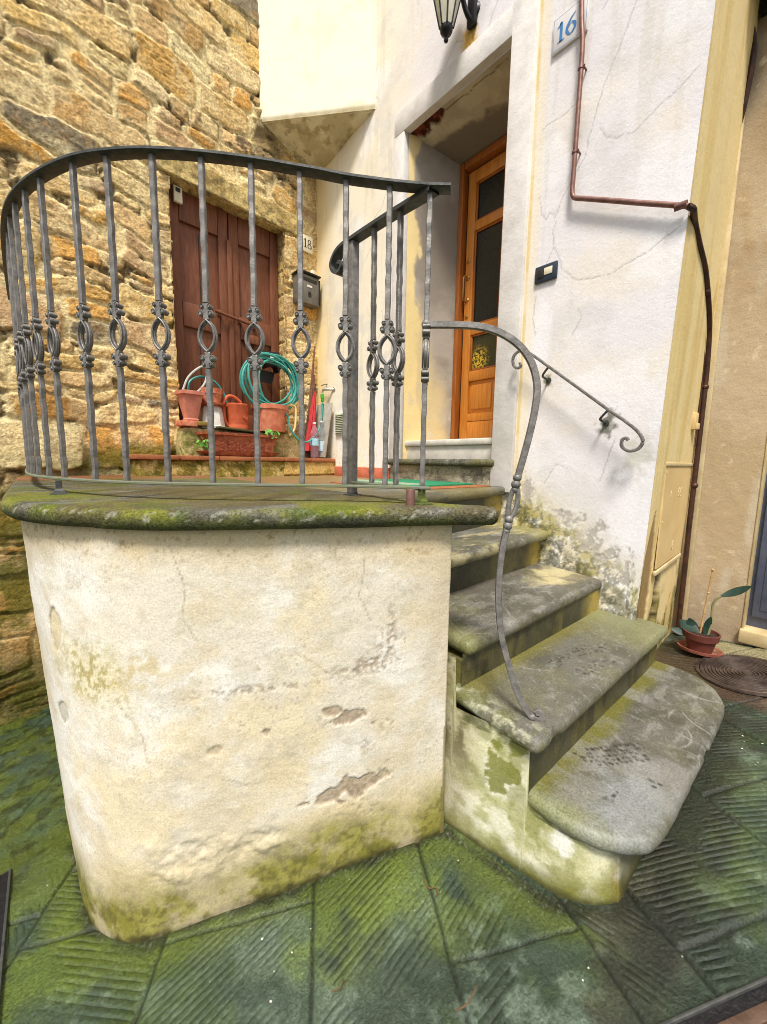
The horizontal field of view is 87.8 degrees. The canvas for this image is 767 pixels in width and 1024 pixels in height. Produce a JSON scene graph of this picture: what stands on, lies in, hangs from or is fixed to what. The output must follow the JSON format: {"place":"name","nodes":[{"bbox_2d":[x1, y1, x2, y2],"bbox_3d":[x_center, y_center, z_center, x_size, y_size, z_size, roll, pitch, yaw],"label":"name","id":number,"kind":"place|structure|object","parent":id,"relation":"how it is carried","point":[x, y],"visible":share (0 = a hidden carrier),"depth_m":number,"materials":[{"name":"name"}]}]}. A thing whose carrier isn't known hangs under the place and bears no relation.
{"place":"outdoors","nodes":[
{"label":"outdoors","id":0,"kind":"place"},
{"bbox_2d":[265,429,279,438],"bbox_3d":[-0.855,-0.594,3.050,0.121,0.079,0.082,-5,10,-41],"label":"geranium","id":1,"kind":"object","parent":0,"point":[269,432],"visible":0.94,"depth_m":3.04,"materials":[{"name":"green plant"}]},
{"bbox_2d":[0,633,766,1023],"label":"ground","id":2,"kind":"structure","parent":0,"point":[390,937],"depth_m":0.95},
{"bbox_2d":[0,868,11,1005],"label":"drain channel","id":3,"kind":"object","parent":2,"relation":"on","point":[5,883],"visible":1,"depth_m":1.13,"materials":[{"name":"metal"}]},
{"bbox_2d":[0,0,317,725],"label":"stone house","id":4,"kind":"structure","parent":2,"relation":"on","point":[77,75],"depth_m":2.53,"materials":[{"name":"brown stone"}]},
{"bbox_2d":[173,184,182,204],"bbox_3d":[-1.411,-2.177,2.732,0.026,0.100,0.055,8,10,43],"label":"door sensor","id":5,"kind":"object","parent":4,"relation":"attached to","point":[177,194],"depth_m":2.72,"materials":[{"name":"beige plastic"}]},
{"bbox_2d":[175,420,196,426],"bbox_3d":[-1.372,-0.612,2.768,0.120,0.035,0.110,8,10,43],"label":"brick","id":6,"kind":"object","parent":4,"relation":"on","point":[181,423],"visible":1,"depth_m":2.73,"materials":[{"name":"ceramic"}]},
{"bbox_2d":[174,389,204,420],"bbox_3d":[-1.347,-0.734,2.777,0.169,0.202,0.169,-5,10,-41],"label":"flower pot","id":7,"kind":"object","parent":6,"relation":"on","point":[190,401],"visible":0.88,"depth_m":2.73,"materials":[{"name":"orange ceramic"}]},
{"bbox_2d":[182,365,205,390],"bbox_3d":[-1.325,-0.931,2.801,0.028,0.223,0.207,6,9,35],"label":"grey tube","id":8,"kind":"object","parent":7,"relation":"in","point":[190,374],"visible":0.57,"depth_m":2.79,"materials":[{"name":"white plastic"}]},
{"bbox_2d":[197,421,206,426],"bbox_3d":[-1.302,-0.624,2.825,0.086,0.030,0.101,-5,10,-41],"label":"brick","id":9,"kind":"object","parent":4,"relation":"on","point":[200,423],"visible":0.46,"depth_m":2.79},
{"bbox_2d":[169,184,235,428],"bbox_3d":[-1.353,-1.441,2.983,0.078,1.665,0.452,8,10,43],"label":"door","id":10,"kind":"structure","parent":4,"relation":"in","point":[185,252],"depth_m":2.94,"materials":[{"name":"brown paint"}]},
{"bbox_2d":[198,406,224,428],"bbox_3d":[-1.255,-0.689,2.916,0.177,0.158,0.177,-5,10,-41],"label":"white pot","id":11,"kind":"object","parent":4,"relation":"on","point":[218,417],"visible":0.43,"depth_m":2.87,"materials":[{"name":"ceramic"}]},
{"bbox_2d":[201,402,225,407],"bbox_3d":[-1.253,-0.780,2.904,0.194,0.022,0.194,-5,10,-41],"label":"saucer","id":12,"kind":"object","parent":11,"relation":"on","point":[218,404],"visible":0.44,"depth_m":2.85,"materials":[{"name":"ceramic"}]},
{"bbox_2d":[200,387,222,402],"bbox_3d":[-1.251,-0.837,2.898,0.160,0.113,0.160,-5,10,-41],"label":"flower pot","id":13,"kind":"object","parent":12,"relation":"on","point":[217,394],"visible":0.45,"depth_m":2.85,"materials":[{"name":"ceramic"}]},
{"bbox_2d":[222,394,248,429],"bbox_3d":[-1.115,-0.756,3.022,0.178,0.252,0.166,0,7,-7],"label":"watering can","id":14,"kind":"object","parent":4,"relation":"on","point":[235,415],"visible":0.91,"depth_m":2.96,"materials":[{"name":"orange plastic"}]},
{"bbox_2d":[187,376,227,402],"bbox_3d":[-1.280,-0.888,2.899,0.035,0.194,0.295,8,10,43],"label":"green tube","id":15,"kind":"object","parent":14,"relation":"on","point":[195,377],"visible":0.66,"depth_m":2.85,"materials":[{"name":"teal plastic"}]},
{"bbox_2d":[214,213,279,429],"bbox_3d":[-1.092,-1.467,3.220,0.123,1.665,0.574,8,10,43],"label":"door","id":16,"kind":"structure","parent":4,"relation":"in","point":[237,228],"depth_m":3.24,"materials":[{"name":"brown paint"}]},
{"bbox_2d":[251,351,281,383],"bbox_3d":[-0.980,-1.173,3.241,0.203,0.240,0.230,8,10,43],"label":"hose holder","id":17,"kind":"object","parent":4,"relation":"attached to","point":[266,377],"visible":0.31,"depth_m":3.23,"materials":[{"name":"black plastic"}]},
{"bbox_2d":[250,403,288,432],"bbox_3d":[-0.914,-0.749,3.205,0.296,0.207,0.296,-5,10,-41],"label":"flower pot","id":18,"kind":"object","parent":4,"relation":"on","point":[273,417],"visible":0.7,"depth_m":3.10,"materials":[{"name":"orange ceramic"}]},
{"bbox_2d":[239,352,322,442],"bbox_3d":[-0.778,-0.904,3.206,0.753,0.685,0.132,-5,10,-41],"label":"garden hose","id":19,"kind":"object","parent":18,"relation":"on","point":[286,366],"visible":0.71,"depth_m":3.15,"materials":[{"name":"teal rubber"}]},
{"bbox_2d":[286,403,296,435],"bbox_3d":[-0.756,-0.754,3.257,0.041,0.263,0.101,8,10,43],"label":"cream tube","id":20,"kind":"object","parent":18,"relation":"hanging from","point":[295,408],"visible":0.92,"depth_m":3.27,"materials":[{"name":"plastic"}]},
{"bbox_2d":[291,269,320,309],"bbox_3d":[-0.658,-1.893,3.395,0.125,0.246,0.225,8,10,43],"label":"letterbox","id":21,"kind":"object","parent":4,"relation":"attached to","point":[311,297],"visible":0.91,"depth_m":3.37,"materials":[{"name":"grey paint"}]},
{"bbox_2d":[303,234,312,254],"bbox_3d":[-0.667,-2.279,3.378,0.018,0.130,0.155,8,10,43],"label":"house number plate","id":22,"kind":"object","parent":4,"relation":"attached to","point":[308,244],"visible":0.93,"depth_m":3.39,"materials":[{"name":"beige ceramic"}]},
{"bbox_2d":[0,454,498,942],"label":"terrace","id":23,"kind":"structure","parent":2,"relation":"on","point":[246,687],"depth_m":1.02,"materials":[{"name":"paint"}]},
{"bbox_2d":[197,451,279,456],"bbox_3d":[-1.062,-0.430,2.951,0.176,0.032,0.576,8,10,43],"label":"planter tray","id":24,"kind":"object","parent":23,"relation":"on","point":[236,453],"visible":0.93,"depth_m":2.85,"materials":[{"name":"ceramic"}]},
{"bbox_2d":[196,431,280,452],"bbox_3d":[-1.058,-0.501,2.946,0.168,0.151,0.576,8,10,43],"label":"trough planter","id":25,"kind":"object","parent":24,"relation":"on","point":[237,442],"visible":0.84,"depth_m":2.87,"materials":[{"name":"ceramic"}]},
{"bbox_2d":[196,436,208,450],"bbox_3d":[-1.205,-0.468,2.695,0.117,0.114,0.076,-5,10,-41],"label":"geranium","id":26,"kind":"object","parent":25,"relation":"in","point":[205,447],"visible":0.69,"depth_m":2.69,"materials":[{"name":"green plant"}]},
{"bbox_2d":[214,426,253,433],"bbox_3d":[-1.085,-0.609,2.966,0.100,0.034,0.320,8,10,43],"label":"wooden plank","id":27,"kind":"object","parent":25,"relation":"on","point":[234,429],"visible":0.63,"depth_m":2.91,"materials":[{"name":"brown wood"}]},
{"bbox_2d":[0,145,545,721],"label":"iron railing","id":28,"kind":"object","parent":23,"relation":"on","point":[28,349],"visible":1,"depth_m":1.08,"materials":[{"name":"grey metal"}]},
{"bbox_2d":[305,369,313,457],"bbox_3d":[-0.647,-0.895,3.519,0.022,0.833,0.148,4,8,23],"label":"wooden stick","id":29,"kind":"object","parent":23,"relation":"on","point":[306,456],"visible":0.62,"depth_m":3.52,"materials":[{"name":"red wood"}]},
{"bbox_2d":[305,346,314,455],"bbox_3d":[-0.655,-0.971,3.519,0.022,0.983,0.170,5,8,32],"label":"wooden stick","id":30,"kind":"object","parent":23,"relation":"on","point":[310,394],"visible":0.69,"depth_m":3.52,"materials":[{"name":"brown wood"}]},
{"bbox_2d":[305,384,315,457],"bbox_3d":[-0.631,-0.791,3.458,0.140,0.641,0.085,-5,10,-41],"label":"red umbrella","id":31,"kind":"object","parent":23,"relation":"on","point":[312,414],"visible":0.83,"depth_m":3.46,"materials":[{"name":"fabric"}]},
{"bbox_2d":[310,422,318,457],"bbox_3d":[-0.587,-0.611,3.393,0.073,0.300,0.072,-5,10,-41],"label":"water bottle","id":32,"kind":"object","parent":23,"relation":"on","point":[314,442],"visible":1,"depth_m":3.37,"materials":[{"name":"pink plastic"}]},
{"bbox_2d":[309,403,332,456],"bbox_3d":[-0.568,-0.719,3.529,0.087,0.466,0.300,-5,10,-41],"label":"grey board","id":33,"kind":"object","parent":23,"relation":"on","point":[327,412],"visible":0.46,"depth_m":3.44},
{"bbox_2d":[318,421,325,457],"bbox_3d":[-0.541,-0.630,3.468,0.079,0.320,0.078,-5,10,-41],"label":"water bottle","id":34,"kind":"object","parent":23,"relation":"on","point":[321,432],"visible":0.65,"depth_m":3.44,"materials":[{"name":"clear plastic"}]},
{"bbox_2d":[406,489,414,505],"bbox_3d":[0.072,-0.039,1.065,0.024,0.045,0.024,-5,10,-41],"label":"pipe stub","id":35,"kind":"object","parent":23,"relation":"on","point":[410,497],"visible":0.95,"depth_m":1.05,"materials":[{"name":"pink metal"}]},
{"bbox_2d":[332,978,343,991],"bbox_3d":[-0.096,1.022,0.857,0.032,0.005,0.011,-5,10,-41],"label":"twig","id":36,"kind":"object","parent":2,"relation":"on","point":[335,990],"visible":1,"depth_m":0.85,"materials":[{"name":"brown wood"}]},
{"bbox_2d":[29,735,762,1002],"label":"fallen petals","id":37,"kind":"object","parent":2,"relation":"on","point":[440,891],"visible":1,"depth_m":0.97,"materials":[{"name":"plant"}]},
{"bbox_2d":[423,878,437,896],"bbox_3d":[0.124,0.984,1.047,0.018,0.008,0.057,-5,10,-41],"label":"twig","id":38,"kind":"object","parent":2,"relation":"on","point":[431,887],"visible":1,"depth_m":1.04,"materials":[{"name":"brown wood"}]},
{"bbox_2d":[455,985,476,1011],"bbox_3d":[0.171,0.993,0.810,0.066,0.005,0.011,-4,9,-36],"label":"twig","id":39,"kind":"object","parent":2,"relation":"on","point":[463,1006],"visible":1,"depth_m":0.81,"materials":[{"name":"brown wood"}]},
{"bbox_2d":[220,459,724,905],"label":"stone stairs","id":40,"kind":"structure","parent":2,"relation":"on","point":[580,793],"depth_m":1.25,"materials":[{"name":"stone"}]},
{"bbox_2d":[330,482,490,489],"bbox_3d":[0.142,-0.158,2.271,0.600,0.006,0.700,-5,10,-41],"label":"mat board","id":41,"kind":"object","parent":40,"relation":"on","point":[453,487],"visible":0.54,"depth_m":2.08,"materials":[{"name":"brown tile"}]},
{"bbox_2d":[357,479,472,486],"bbox_3d":[0.131,-0.172,2.312,0.500,0.016,0.580,-5,10,-41],"label":"door mat","id":42,"kind":"object","parent":41,"relation":"on","point":[413,482],"depth_m":2.21,"materials":[{"name":"green fabric"}]},
{"bbox_2d":[257,0,760,647],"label":"white house","id":43,"kind":"structure","parent":2,"relation":"on","point":[613,314],"depth_m":2.01,"materials":[{"name":"paint"}]},
{"bbox_2d":[320,383,334,401],"bbox_3d":[-0.485,-1.035,3.461,0.156,0.157,0.050,4,8,22],"label":"wall tap","id":44,"kind":"object","parent":43,"relation":"attached to","point":[326,389],"depth_m":3.45,"materials":[{"name":"metal"}]},
{"bbox_2d":[335,413,342,434],"bbox_3d":[-0.371,-0.749,3.393,0.025,0.180,0.135,-5,10,-41],"label":"wall vent","id":45,"kind":"object","parent":43,"relation":"attached to","point":[338,422],"depth_m":3.39,"materials":[{"name":"white plastic"}]},
{"bbox_2d":[433,0,479,43],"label":"wall lantern","id":46,"kind":"object","parent":43,"relation":"attached to","point":[446,11],"depth_m":2.13,"materials":[{"name":"black metal"}]},
{"bbox_2d":[459,151,505,438],"bbox_3d":[0.695,-1.418,2.736,0.091,1.823,0.365,-5,10,-41],"label":"front door","id":47,"kind":"structure","parent":43,"relation":"in","point":[481,278],"depth_m":2.77,"materials":[{"name":"orange wood"}]},
{"bbox_2d":[535,260,557,284],"bbox_3d":[0.810,-1.192,1.986,0.018,0.080,0.116,-5,10,-41],"label":"doorbell","id":48,"kind":"object","parent":43,"relation":"attached to","point":[546,272],"visible":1,"depth_m":1.98,"materials":[{"name":"black plastic"}]},
{"bbox_2d":[552,0,589,56],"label":"house number plate","id":49,"kind":"object","parent":43,"relation":"attached to","point":[566,31],"visible":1,"depth_m":1.83,"materials":[{"name":"white ceramic"}]},
{"bbox_2d":[511,350,644,452],"bbox_3d":[0.910,-0.548,1.903,0.087,0.528,0.646,-5,10,-41],"label":"wall handrail","id":50,"kind":"object","parent":43,"relation":"attached to","point":[621,418],"depth_m":1.80,"materials":[{"name":"metal"}]},
{"bbox_2d":[570,0,712,634],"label":"copper pipe","id":51,"kind":"object","parent":43,"relation":"attached to","point":[691,208],"visible":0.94,"depth_m":1.83,"materials":[{"name":"brown metal"}]},
{"bbox_2d":[691,412,699,429],"bbox_3d":[1.564,-0.455,1.997,0.050,0.085,0.031,-5,10,-41],"label":"junction box","id":52,"kind":"object","parent":43,"relation":"attached to","point":[695,424],"visible":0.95,"depth_m":1.98,"materials":[{"name":"beige plastic"}]},
{"bbox_2d":[677,640,723,657],"bbox_3d":[1.603,0.695,2.021,0.187,0.032,0.188,-5,10,-41],"label":"saucer","id":53,"kind":"object","parent":2,"relation":"on","point":[681,644],"visible":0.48,"depth_m":1.98,"materials":[{"name":"ceramic"}]},
{"bbox_2d":[671,569,751,653],"bbox_3d":[1.614,0.490,1.979,0.152,0.424,0.256,-3,8,-29],"label":"potted plant","id":54,"kind":"object","parent":53,"relation":"on","point":[705,638],"visible":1,"depth_m":1.98,"materials":[{"name":"green plant"}]},
{"bbox_2d":[659,975,766,1023],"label":"drain channel","id":55,"kind":"object","parent":2,"relation":"on","point":[746,1004],"depth_m":0.74,"materials":[{"name":"dark grey metal"}]},
{"bbox_2d":[671,0,766,648],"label":"beige house","id":56,"kind":"structure","parent":2,"relation":"on","point":[731,543],"depth_m":1.99,"materials":[{"name":"paint"}]},
{"bbox_2d":[681,116,744,627],"bbox_3d":[1.683,-0.637,2.057,0.022,2.660,0.030,-5,10,-41],"label":"cable trunking","id":57,"kind":"object","parent":56,"relation":"attached to","point":[717,323],"visible":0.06,"depth_m":2.04,"materials":[{"name":"beige plastic"}]},
{"bbox_2d":[742,26,757,122],"bbox_3d":[1.651,-1.800,1.879,0.112,1.553,0.066,0,7,-4],"label":"electric cable","id":58,"kind":"object","parent":57,"relation":"attached to","point":[752,64],"visible":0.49,"depth_m":1.83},
{"bbox_2d":[746,474,766,629],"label":"door","id":59,"kind":"structure","parent":56,"relation":"in","point":[757,608],"depth_m":2.01,"materials":[{"name":"grey paint"}]},
{"bbox_2d":[760,0,766,17],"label":"alley lantern","id":60,"kind":"object","parent":56,"relation":"attached to","point":[763,12],"visible":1,"depth_m":1.81,"materials":[{"name":"black metal"}]},
{"bbox_2d":[695,655,766,696],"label":"manhole cover","id":61,"kind":"object","parent":2,"relation":"on","point":[743,674],"visible":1,"depth_m":1.79,"materials":[{"name":"metal"}]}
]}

